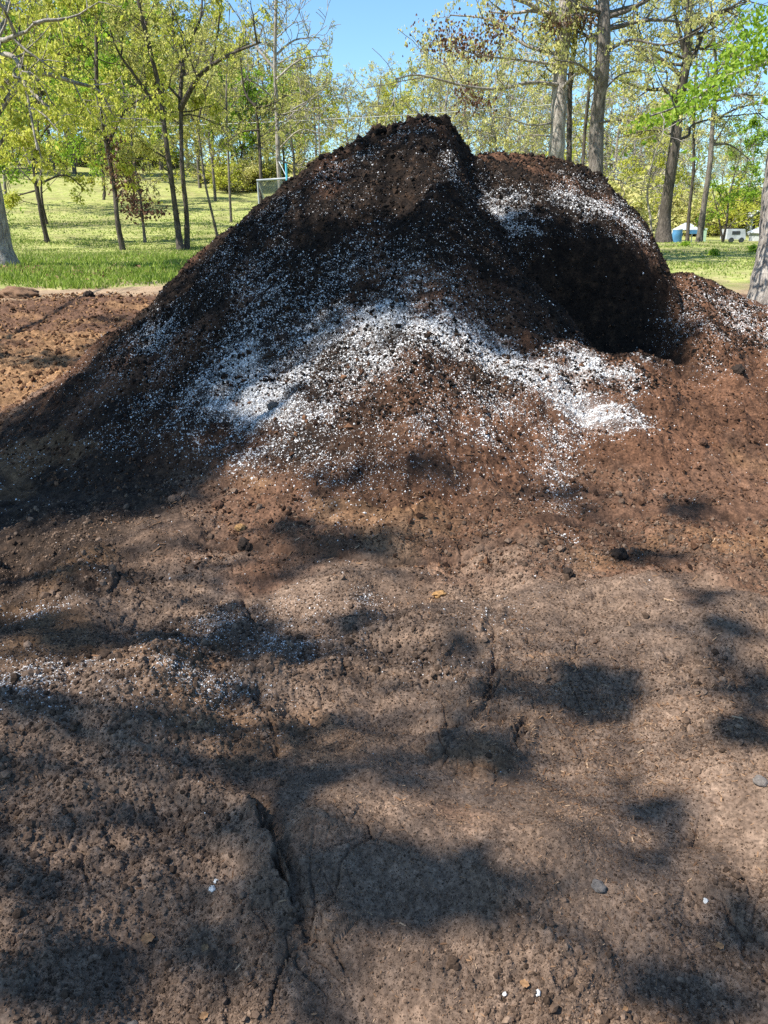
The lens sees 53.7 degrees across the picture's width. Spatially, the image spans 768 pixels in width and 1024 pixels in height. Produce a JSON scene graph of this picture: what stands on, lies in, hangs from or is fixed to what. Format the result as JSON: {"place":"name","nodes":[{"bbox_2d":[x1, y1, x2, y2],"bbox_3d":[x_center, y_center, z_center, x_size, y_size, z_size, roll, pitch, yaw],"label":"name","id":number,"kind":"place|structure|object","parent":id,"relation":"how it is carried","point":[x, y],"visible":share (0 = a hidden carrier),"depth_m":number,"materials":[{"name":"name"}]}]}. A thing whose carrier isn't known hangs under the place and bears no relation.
{"place":"outdoors","nodes":[
{"label":"outdoors","id":0,"kind":"place"},
{"bbox_2d":[0,248,195,289],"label":"verge grass","id":1,"kind":"structure","parent":0,"point":[85,268],"depth_m":15.79,"materials":[{"name":"green plant"}]},
{"bbox_2d":[0,162,767,1023],"bbox_3d":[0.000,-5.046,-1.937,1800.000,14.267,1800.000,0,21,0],"label":"ground","id":2,"kind":"structure","parent":0,"point":[16,502],"depth_m":2.39,"materials":[{"name":"soil"}]},
{"bbox_2d":[0,286,39,298],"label":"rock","id":3,"kind":"object","parent":2,"relation":"on","point":[9,292],"visible":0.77,"depth_m":12.32,"materials":[{"name":"beige stone"}]},
{"bbox_2d":[0,0,57,173],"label":"tree","id":4,"kind":"object","parent":2,"relation":"on","point":[19,60],"visible":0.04,"depth_m":66.72,"materials":[{"name":"green plant"}]},
{"bbox_2d":[0,5,78,194],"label":"tree","id":5,"kind":"object","parent":2,"relation":"on","point":[32,60],"visible":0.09,"depth_m":45.43,"materials":[{"name":"green plant"}]},
{"bbox_2d":[2,0,93,171],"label":"tree","id":6,"kind":"object","parent":2,"relation":"on","point":[50,6],"visible":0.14,"depth_m":68.10,"materials":[{"name":"green plant"}]},
{"bbox_2d":[0,0,98,242],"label":"tree","id":7,"kind":"object","parent":2,"relation":"on","point":[10,200],"visible":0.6,"depth_m":30.05,"materials":[{"name":"green plant"}]},
{"bbox_2d":[0,0,123,223],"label":"tree","id":8,"kind":"object","parent":2,"relation":"on","point":[68,152],"visible":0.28,"depth_m":37.00,"materials":[{"name":"green plant"}]},
{"bbox_2d":[3,1,138,173],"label":"tree","id":9,"kind":"object","parent":2,"relation":"on","point":[74,170],"visible":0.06,"depth_m":69.30,"materials":[{"name":"green plant"}]},
{"bbox_2d":[40,129,102,166],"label":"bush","id":10,"kind":"object","parent":2,"relation":"on","point":[83,164],"visible":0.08,"depth_m":90.38,"materials":[{"name":"green plant"}]},
{"bbox_2d":[0,291,156,436],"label":"turned soil","id":11,"kind":"structure","parent":2,"relation":"on","point":[57,351],"depth_m":9.99,"materials":[{"name":"brown soil"}]},
{"bbox_2d":[0,0,168,266],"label":"tree","id":12,"kind":"object","parent":2,"relation":"on","point":[8,254],"visible":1,"depth_m":15.63,"materials":[{"name":"green plant"}]},
{"bbox_2d":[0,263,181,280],"bbox_3d":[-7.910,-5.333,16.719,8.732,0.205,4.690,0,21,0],"label":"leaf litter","id":13,"kind":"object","parent":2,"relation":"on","point":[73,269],"visible":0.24,"depth_m":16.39,"materials":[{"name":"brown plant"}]},
{"bbox_2d":[22,0,185,249],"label":"tree","id":14,"kind":"object","parent":2,"relation":"on","point":[122,167],"visible":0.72,"depth_m":26.15,"materials":[{"name":"green plant"}]},
{"bbox_2d":[42,0,170,199],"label":"tree","id":15,"kind":"object","parent":2,"relation":"on","point":[113,59],"visible":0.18,"depth_m":50.77,"materials":[{"name":"green plant"}]},
{"bbox_2d":[37,0,197,175],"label":"tree","id":16,"kind":"object","parent":2,"relation":"on","point":[106,35],"visible":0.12,"depth_m":64.34,"materials":[{"name":"green plant"}]},
{"bbox_2d":[58,0,190,203],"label":"tree","id":17,"kind":"object","parent":2,"relation":"on","point":[127,138],"visible":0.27,"depth_m":47.36,"materials":[{"name":"green plant"}]},
{"bbox_2d":[79,67,179,242],"bbox_3d":[-9.975,-14.475,31.005,2.453,6.918,3.994,18,27,38],"label":"tree","id":18,"kind":"object","parent":2,"relation":"on","point":[142,213],"visible":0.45,"depth_m":31.29,"materials":[{"name":"green plant"}]},
{"bbox_2d":[73,0,229,249],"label":"tree","id":19,"kind":"object","parent":2,"relation":"on","point":[140,144],"visible":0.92,"depth_m":25.97,"materials":[{"name":"green plant"}]},
{"bbox_2d":[113,11,206,169],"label":"tree","id":20,"kind":"object","parent":2,"relation":"on","point":[160,167],"visible":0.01,"depth_m":82.53,"materials":[{"name":"green plant"}]},
{"bbox_2d":[123,0,220,171],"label":"tree","id":21,"kind":"object","parent":2,"relation":"on","point":[161,13],"visible":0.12,"depth_m":79.44,"materials":[{"name":"green plant"}]},
{"bbox_2d":[161,138,205,168],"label":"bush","id":22,"kind":"object","parent":2,"relation":"on","point":[176,159],"visible":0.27,"depth_m":90.94,"materials":[{"name":"green plant"}]},
{"bbox_2d":[99,0,271,248],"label":"tree","id":23,"kind":"object","parent":2,"relation":"on","point":[183,100],"visible":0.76,"depth_m":26.71,"materials":[{"name":"green plant"}]},
{"bbox_2d":[144,52,229,187],"bbox_3d":[-15.511,-31.829,61.930,6.777,10.347,5.274,-1,21,-2],"label":"tree","id":24,"kind":"object","parent":2,"relation":"on","point":[198,168],"visible":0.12,"depth_m":62.12,"materials":[{"name":"green plant"}]},
{"bbox_2d":[137,0,253,235],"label":"tree","id":25,"kind":"object","parent":2,"relation":"on","point":[198,125],"visible":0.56,"depth_m":31.72,"materials":[{"name":"green plant"}]},
{"bbox_2d":[185,160,211,182],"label":"bush","id":26,"kind":"object","parent":2,"relation":"on","point":[194,172],"visible":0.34,"depth_m":67.33,"materials":[{"name":"green plant"}]},
{"bbox_2d":[169,63,243,200],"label":"tree","id":27,"kind":"object","parent":2,"relation":"on","point":[211,159],"visible":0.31,"depth_m":53.07,"materials":[{"name":"green plant"}]},
{"bbox_2d":[187,146,270,191],"bbox_3d":[-12.636,-27.473,60.924,5.671,3.711,7.298,7,22,18],"label":"bush","id":28,"kind":"object","parent":2,"relation":"on","point":[221,176],"visible":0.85,"depth_m":60.43,"materials":[{"name":"green plant"}]},
{"bbox_2d":[199,36,268,159],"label":"tree","id":29,"kind":"object","parent":2,"relation":"on","point":[239,42],"visible":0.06,"depth_m":85.89,"materials":[{"name":"green plant"}]},
{"bbox_2d":[163,0,306,221],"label":"tree","id":30,"kind":"object","parent":2,"relation":"on","point":[221,92],"visible":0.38,"depth_m":41.60,"materials":[{"name":"green plant"}]},
{"bbox_2d":[202,61,285,189],"bbox_3d":[-11.816,-31.343,61.775,7.214,9.840,5.712,-8,23,-21],"label":"tree","id":31,"kind":"object","parent":2,"relation":"on","point":[250,110],"visible":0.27,"depth_m":60.91,"materials":[{"name":"green plant"}]},
{"bbox_2d":[237,537,251,550],"bbox_3d":[-0.706,0.165,3.870,0.095,0.084,0.080,11,24,26],"label":"soil clod","id":32,"kind":"object","parent":2,"relation":"on","point":[244,544],"visible":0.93,"depth_m":3.84,"materials":[{"name":"black soil"}]},
{"bbox_2d":[219,66,281,189],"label":"tree","id":33,"kind":"object","parent":2,"relation":"on","point":[255,93],"visible":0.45,"depth_m":61.36,"materials":[{"name":"green plant"}]},
{"bbox_2d":[222,0,281,158],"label":"tree","id":34,"kind":"object","parent":2,"relation":"on","point":[232,11],"visible":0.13,"depth_m":92.24,"materials":[{"name":"green plant"}]},
{"bbox_2d":[215,30,293,202],"bbox_3d":[-5.628,-16.761,34.147,3.595,8.686,3.815,0,21,0],"label":"tree","id":35,"kind":"object","parent":2,"relation":"on","point":[262,110],"visible":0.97,"depth_m":33.47,"materials":[{"name":"green plant"}]},
{"bbox_2d":[225,152,283,190],"bbox_3d":[-10.697,-28.030,63.011,6.349,3.609,5.059,-16,26,-36],"label":"bush","id":36,"kind":"object","parent":2,"relation":"on","point":[248,171],"visible":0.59,"depth_m":62.20,"materials":[{"name":"green plant"}]},
{"bbox_2d":[226,49,288,165],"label":"tree","id":37,"kind":"object","parent":2,"relation":"on","point":[259,65],"visible":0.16,"depth_m":82.21,"materials":[{"name":"green plant"}]},
{"bbox_2d":[219,2,315,160],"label":"tree","id":38,"kind":"object","parent":2,"relation":"on","point":[270,36],"visible":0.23,"depth_m":90.92,"materials":[{"name":"green plant"}]},
{"bbox_2d":[256,162,289,203],"bbox_3d":[-2.170,-9.104,23.007,3.063,2.706,1.746,0,21,0],"label":"goal frame","id":39,"kind":"object","parent":2,"relation":"on","point":[269,187],"visible":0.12,"depth_m":22.12,"materials":[{"name":"white paint"}]},
{"bbox_2d":[258,151,301,180],"bbox_3d":[-9.023,-29.134,64.603,6.237,3.171,4.847,-18,28,-40],"label":"bush","id":40,"kind":"object","parent":2,"relation":"on","point":[270,175],"visible":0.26,"depth_m":63.72,"materials":[{"name":"green plant"}]},
{"bbox_2d":[252,66,312,180],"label":"tree","id":41,"kind":"object","parent":2,"relation":"on","point":[278,87],"visible":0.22,"depth_m":61.98,"materials":[{"name":"green plant"}]},
{"bbox_2d":[223,0,357,180],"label":"tree","id":42,"kind":"object","parent":2,"relation":"on","point":[276,77],"visible":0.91,"depth_m":34.98,"materials":[{"name":"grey plant"}]},
{"bbox_2d":[253,60,327,175],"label":"tree","id":43,"kind":"object","parent":2,"relation":"on","point":[291,83],"visible":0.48,"depth_m":57.74,"materials":[{"name":"green plant"}]},
{"bbox_2d":[285,146,330,175],"bbox_3d":[-5.511,-26.896,60.691,5.885,4.198,7.386,-2,21,-5],"label":"bush","id":44,"kind":"object","parent":2,"relation":"on","point":[297,155],"visible":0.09,"depth_m":59.71,"materials":[{"name":"green plant"}]},
{"bbox_2d":[279,55,343,153],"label":"tree","id":45,"kind":"object","parent":2,"relation":"on","point":[317,90],"visible":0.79,"depth_m":45.68,"materials":[{"name":"green plant"}]},
{"bbox_2d":[284,43,349,156],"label":"tree","id":46,"kind":"object","parent":2,"relation":"on","point":[307,51],"visible":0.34,"depth_m":72.81,"materials":[{"name":"green plant"}]},
{"bbox_2d":[297,72,347,155],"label":"tree","id":47,"kind":"object","parent":2,"relation":"on","point":[325,115],"visible":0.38,"depth_m":87.33,"materials":[{"name":"green plant"}]},
{"bbox_2d":[326,62,373,149],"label":"tree","id":48,"kind":"object","parent":2,"relation":"on","point":[345,98],"visible":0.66,"depth_m":80.11,"materials":[{"name":"green plant"}]},
{"bbox_2d":[333,91,385,146],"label":"tree","id":49,"kind":"object","parent":2,"relation":"on","point":[352,115],"visible":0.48,"depth_m":80.49,"materials":[{"name":"green plant"}]},
{"bbox_2d":[352,51,401,132],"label":"tree","id":50,"kind":"object","parent":2,"relation":"on","point":[380,77],"visible":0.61,"depth_m":71.77,"materials":[{"name":"green plant"}]},
{"bbox_2d":[6,199,757,278],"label":"lawn grass","id":51,"kind":"structure","parent":2,"relation":"on","point":[161,251],"depth_m":29.75,"materials":[{"name":"green plant"}]},
{"bbox_2d":[0,114,767,566],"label":"compost pile","id":52,"kind":"object","parent":2,"relation":"on","point":[572,272],"visible":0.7,"depth_m":5.02,"materials":[{"name":"soil"}]},
{"bbox_2d":[0,120,767,813],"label":"perlite grains","id":53,"kind":"object","parent":52,"relation":"on","point":[382,366],"visible":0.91,"depth_m":4.95},
{"bbox_2d":[98,113,767,425],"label":"compost crumbs","id":54,"kind":"object","parent":52,"relation":"on","point":[138,323],"visible":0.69,"depth_m":5.58,"materials":[{"name":"black soil"}]},
{"bbox_2d":[279,113,636,213],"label":"crest clots","id":55,"kind":"object","parent":54,"relation":"on","point":[393,126],"visible":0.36,"depth_m":6.48,"materials":[{"name":"black soil"}]},
{"bbox_2d":[0,305,767,1023],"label":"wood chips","id":56,"kind":"object","parent":2,"relation":"on","point":[552,705],"visible":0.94,"depth_m":2.52,"materials":[{"name":"brown wood"}]},
{"bbox_2d":[0,496,767,1023],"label":"earth grains","id":57,"kind":"object","parent":2,"relation":"on","point":[358,740],"visible":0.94,"depth_m":2.34},
{"bbox_2d":[0,299,767,580],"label":"bark crumbs","id":58,"kind":"object","parent":2,"relation":"on","point":[486,560],"visible":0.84,"depth_m":4.57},
{"bbox_2d":[364,77,423,127],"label":"tree","id":59,"kind":"object","parent":2,"relation":"on","point":[385,90],"visible":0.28,"depth_m":84.43,"materials":[{"name":"green plant"}]},
{"bbox_2d":[377,67,423,123],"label":"tree","id":60,"kind":"object","parent":2,"relation":"on","point":[401,73],"visible":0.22,"depth_m":91.39,"materials":[{"name":"green plant"}]},
{"bbox_2d":[386,56,450,119],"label":"tree","id":61,"kind":"object","parent":2,"relation":"on","point":[411,69],"visible":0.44,"depth_m":70.78,"materials":[{"name":"green plant"}]},
{"bbox_2d":[413,38,462,124],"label":"tree","id":62,"kind":"object","parent":2,"relation":"on","point":[439,107],"visible":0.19,"depth_m":75.58,"materials":[{"name":"green plant"}]},
{"bbox_2d":[420,49,473,138],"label":"tree","id":63,"kind":"object","parent":2,"relation":"on","point":[439,74],"visible":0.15,"depth_m":78.12,"materials":[{"name":"green plant"}]},
{"bbox_2d":[401,33,505,144],"bbox_3d":[3.238,-25.665,50.379,8.850,10.938,5.572,-7,22,-18],"label":"tree","id":64,"kind":"object","parent":2,"relation":"on","point":[455,76],"visible":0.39,"depth_m":49.34,"materials":[{"name":"green plant"}]},
{"bbox_2d":[418,37,508,154],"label":"tree","id":65,"kind":"object","parent":2,"relation":"on","point":[475,80],"visible":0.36,"depth_m":50.81,"materials":[{"name":"green plant"}]},
{"bbox_2d":[431,23,498,136],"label":"tree","id":66,"kind":"object","parent":2,"relation":"on","point":[464,62],"visible":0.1,"depth_m":83.36,"materials":[{"name":"green plant"}]},
{"bbox_2d":[350,0,632,159],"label":"tree","id":67,"kind":"object","parent":2,"relation":"on","point":[556,146],"visible":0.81,"depth_m":17.85,"materials":[{"name":"green plant"}]},
{"bbox_2d":[451,36,541,152],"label":"tree","id":68,"kind":"object","parent":2,"relation":"on","point":[517,96],"visible":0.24,"depth_m":71.44,"materials":[{"name":"green plant"}]},
{"bbox_2d":[455,68,540,155],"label":"tree","id":69,"kind":"object","parent":2,"relation":"on","point":[498,99],"visible":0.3,"depth_m":51.68,"materials":[{"name":"green plant"}]},
{"bbox_2d":[477,37,547,154],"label":"tree","id":70,"kind":"object","parent":2,"relation":"on","point":[509,126],"visible":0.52,"depth_m":49.47,"materials":[{"name":"green plant"}]},
{"bbox_2d":[464,24,581,153],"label":"tree","id":71,"kind":"object","parent":2,"relation":"on","point":[535,73],"visible":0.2,"depth_m":71.34,"materials":[{"name":"green plant"}]},
{"bbox_2d":[486,56,565,153],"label":"tree","id":72,"kind":"object","parent":2,"relation":"on","point":[537,103],"visible":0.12,"depth_m":73.04,"materials":[{"name":"green plant"}]},
{"bbox_2d":[509,80,578,159],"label":"tree","id":73,"kind":"object","parent":2,"relation":"on","point":[531,92],"visible":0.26,"depth_m":58.34,"materials":[{"name":"green plant"}]},
{"bbox_2d":[511,40,627,177],"bbox_3d":[12.258,-24.936,51.075,9.482,11.597,5.582,12,24,29],"label":"tree","id":74,"kind":"object","parent":2,"relation":"on","point":[547,118],"visible":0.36,"depth_m":51.17,"materials":[{"name":"green plant"}]},
{"bbox_2d":[565,91,627,165],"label":"tree","id":75,"kind":"object","parent":2,"relation":"on","point":[583,104],"visible":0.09,"depth_m":80.03,"materials":[{"name":"green plant"}]},
{"bbox_2d":[591,879,606,892],"bbox_3d":[0.538,0.938,1.902,0.040,0.019,0.038,13,25,31],"label":"pebble","id":76,"kind":"object","parent":2,"relation":"on","point":[598,886],"visible":1,"depth_m":1.89,"materials":[{"name":"grey stone"}]},
{"bbox_2d":[514,0,689,161],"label":"tree","id":77,"kind":"object","parent":2,"relation":"on","point":[569,114],"visible":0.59,"depth_m":18.60,"materials":[{"name":"green plant"}]},
{"bbox_2d":[565,67,646,178],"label":"tree","id":78,"kind":"object","parent":2,"relation":"on","point":[606,131],"visible":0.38,"depth_m":48.57,"materials":[{"name":"green plant"}]},
{"bbox_2d":[533,0,686,163],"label":"tree","id":79,"kind":"object","parent":2,"relation":"on","point":[588,101],"visible":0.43,"depth_m":21.45,"materials":[{"name":"green plant"}]},
{"bbox_2d":[572,68,653,192],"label":"tree","id":80,"kind":"object","parent":2,"relation":"on","point":[588,125],"visible":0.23,"depth_m":73.30,"materials":[{"name":"green plant"}]},
{"bbox_2d":[609,547,628,560],"bbox_3d":[1.159,0.213,3.739,0.092,0.081,0.078,0,21,0],"label":"soil clod","id":81,"kind":"object","parent":2,"relation":"on","point":[620,554],"visible":0.94,"depth_m":3.71,"materials":[{"name":"black soil"}]},
{"bbox_2d":[580,77,666,186],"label":"tree","id":82,"kind":"object","parent":2,"relation":"on","point":[617,139],"visible":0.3,"depth_m":52.91,"materials":[{"name":"green plant"}]},
{"bbox_2d":[586,162,682,237],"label":"tree","id":83,"kind":"object","parent":2,"relation":"on","point":[626,191],"visible":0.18,"depth_m":38.93,"materials":[{"name":"green plant"}]},
{"bbox_2d":[528,0,749,173],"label":"tree","id":84,"kind":"object","parent":2,"relation":"on","point":[604,28],"visible":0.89,"depth_m":17.29,"materials":[{"name":"green plant"}]},
{"bbox_2d":[612,84,668,183],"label":"tree","id":85,"kind":"object","parent":2,"relation":"on","point":[641,141],"visible":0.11,"depth_m":72.61,"materials":[{"name":"green plant"}]},
{"bbox_2d":[603,100,681,198],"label":"tree","id":86,"kind":"object","parent":2,"relation":"on","point":[635,147],"visible":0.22,"depth_m":54.88,"materials":[{"name":"green plant"}]},
{"bbox_2d":[618,99,715,233],"bbox_3d":[13.107,-15.975,36.234,4.305,6.571,3.870,-12,24,-28],"label":"tree","id":87,"kind":"object","parent":2,"relation":"on","point":[656,200],"visible":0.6,"depth_m":36.07,"materials":[{"name":"green plant"}]},
{"bbox_2d":[612,42,727,235],"bbox_3d":[19.733,-25.108,52.340,6.805,12.512,9.608,-1,21,-3],"label":"tree","id":88,"kind":"object","parent":2,"relation":"on","point":[686,148],"visible":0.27,"depth_m":52.76,"materials":[{"name":"green plant"}]},
{"bbox_2d":[585,0,767,242],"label":"tree","id":89,"kind":"object","parent":2,"relation":"on","point":[663,233],"visible":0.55,"depth_m":28.98,"materials":[{"name":"green plant"}]},
{"bbox_2d":[644,180,717,235],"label":"bush","id":90,"kind":"object","parent":2,"relation":"on","point":[675,202],"visible":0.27,"depth_m":65.82,"materials":[{"name":"green plant"}]},
{"bbox_2d":[610,0,767,304],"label":"tree","id":91,"kind":"object","parent":2,"relation":"on","point":[758,290],"visible":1,"depth_m":9.59,"materials":[{"name":"green plant"}]},
{"bbox_2d":[675,124,721,197],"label":"tree","id":92,"kind":"object","parent":2,"relation":"on","point":[706,144],"visible":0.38,"depth_m":84.09,"materials":[{"name":"green plant"}]},
{"bbox_2d":[671,199,727,237],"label":"bush","id":93,"kind":"object","parent":2,"relation":"on","point":[691,219],"visible":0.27,"depth_m":65.30,"materials":[{"name":"green plant"}]},
{"bbox_2d":[657,0,749,241],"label":"tree","id":94,"kind":"object","parent":2,"relation":"on","point":[719,121],"visible":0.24,"depth_m":33.26,"materials":[{"name":"green plant"}]},
{"bbox_2d":[684,110,742,197],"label":"tree","id":95,"kind":"object","parent":2,"relation":"on","point":[721,162],"visible":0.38,"depth_m":84.62,"materials":[{"name":"green plant"}]},
{"bbox_2d":[694,174,760,235],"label":"tree","id":96,"kind":"object","parent":2,"relation":"on","point":[740,213],"visible":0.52,"depth_m":64.52,"materials":[{"name":"green plant"}]},
{"bbox_2d":[688,0,767,241],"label":"tree","id":97,"kind":"object","parent":2,"relation":"on","point":[701,220],"visible":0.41,"depth_m":32.44,"materials":[{"name":"green plant"}]},
{"bbox_2d":[694,113,767,241],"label":"tree","id":98,"kind":"object","parent":2,"relation":"on","point":[749,143],"visible":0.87,"depth_m":38.19,"materials":[{"name":"green plant"}]},
{"bbox_2d":[720,229,745,242],"bbox_3d":[22.482,-17.777,48.853,1.240,0.819,1.041,0,21,0],"label":"trailer","id":99,"kind":"object","parent":2,"relation":"on","point":[733,234],"visible":0.9,"depth_m":48.41,"materials":[{"name":"white metal"}]},
{"bbox_2d":[716,116,767,196],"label":"tree","id":100,"kind":"object","parent":2,"relation":"on","point":[752,159],"visible":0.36,"depth_m":70.98,"materials":[{"name":"green plant"}]},
{"bbox_2d":[719,134,766,186],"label":"tree","id":101,"kind":"object","parent":2,"relation":"on","point":[756,159],"visible":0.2,"depth_m":115.86,"materials":[{"name":"green plant"}]},
{"bbox_2d":[744,210,759,234],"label":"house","id":102,"kind":"structure","parent":2,"relation":"on","point":[751,227],"depth_m":64.87,"materials":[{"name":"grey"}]},
{"bbox_2d":[752,775,767,786],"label":"pebble","id":103,"kind":"object","parent":2,"relation":"on","point":[760,780],"visible":1,"depth_m":2.22,"materials":[{"name":"grey stone"}]},
{"bbox_2d":[0,0,767,187],"label":"sky","id":104,"kind":"structure","parent":0,"point":[366,25],"materials":[{"name":"blue"}]},
{"bbox_3d":[-29.193,-19.873,43.958,1.600,4.707,0.275,0,21,0],"label":"utility pole","id":105,"kind":"object","parent":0,"visible":0},
{"bbox_2d":[18,83,767,129],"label":"overhead cable","id":106,"kind":"object","parent":105,"relation":"attached to","point":[407,114],"visible":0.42,"depth_m":48.27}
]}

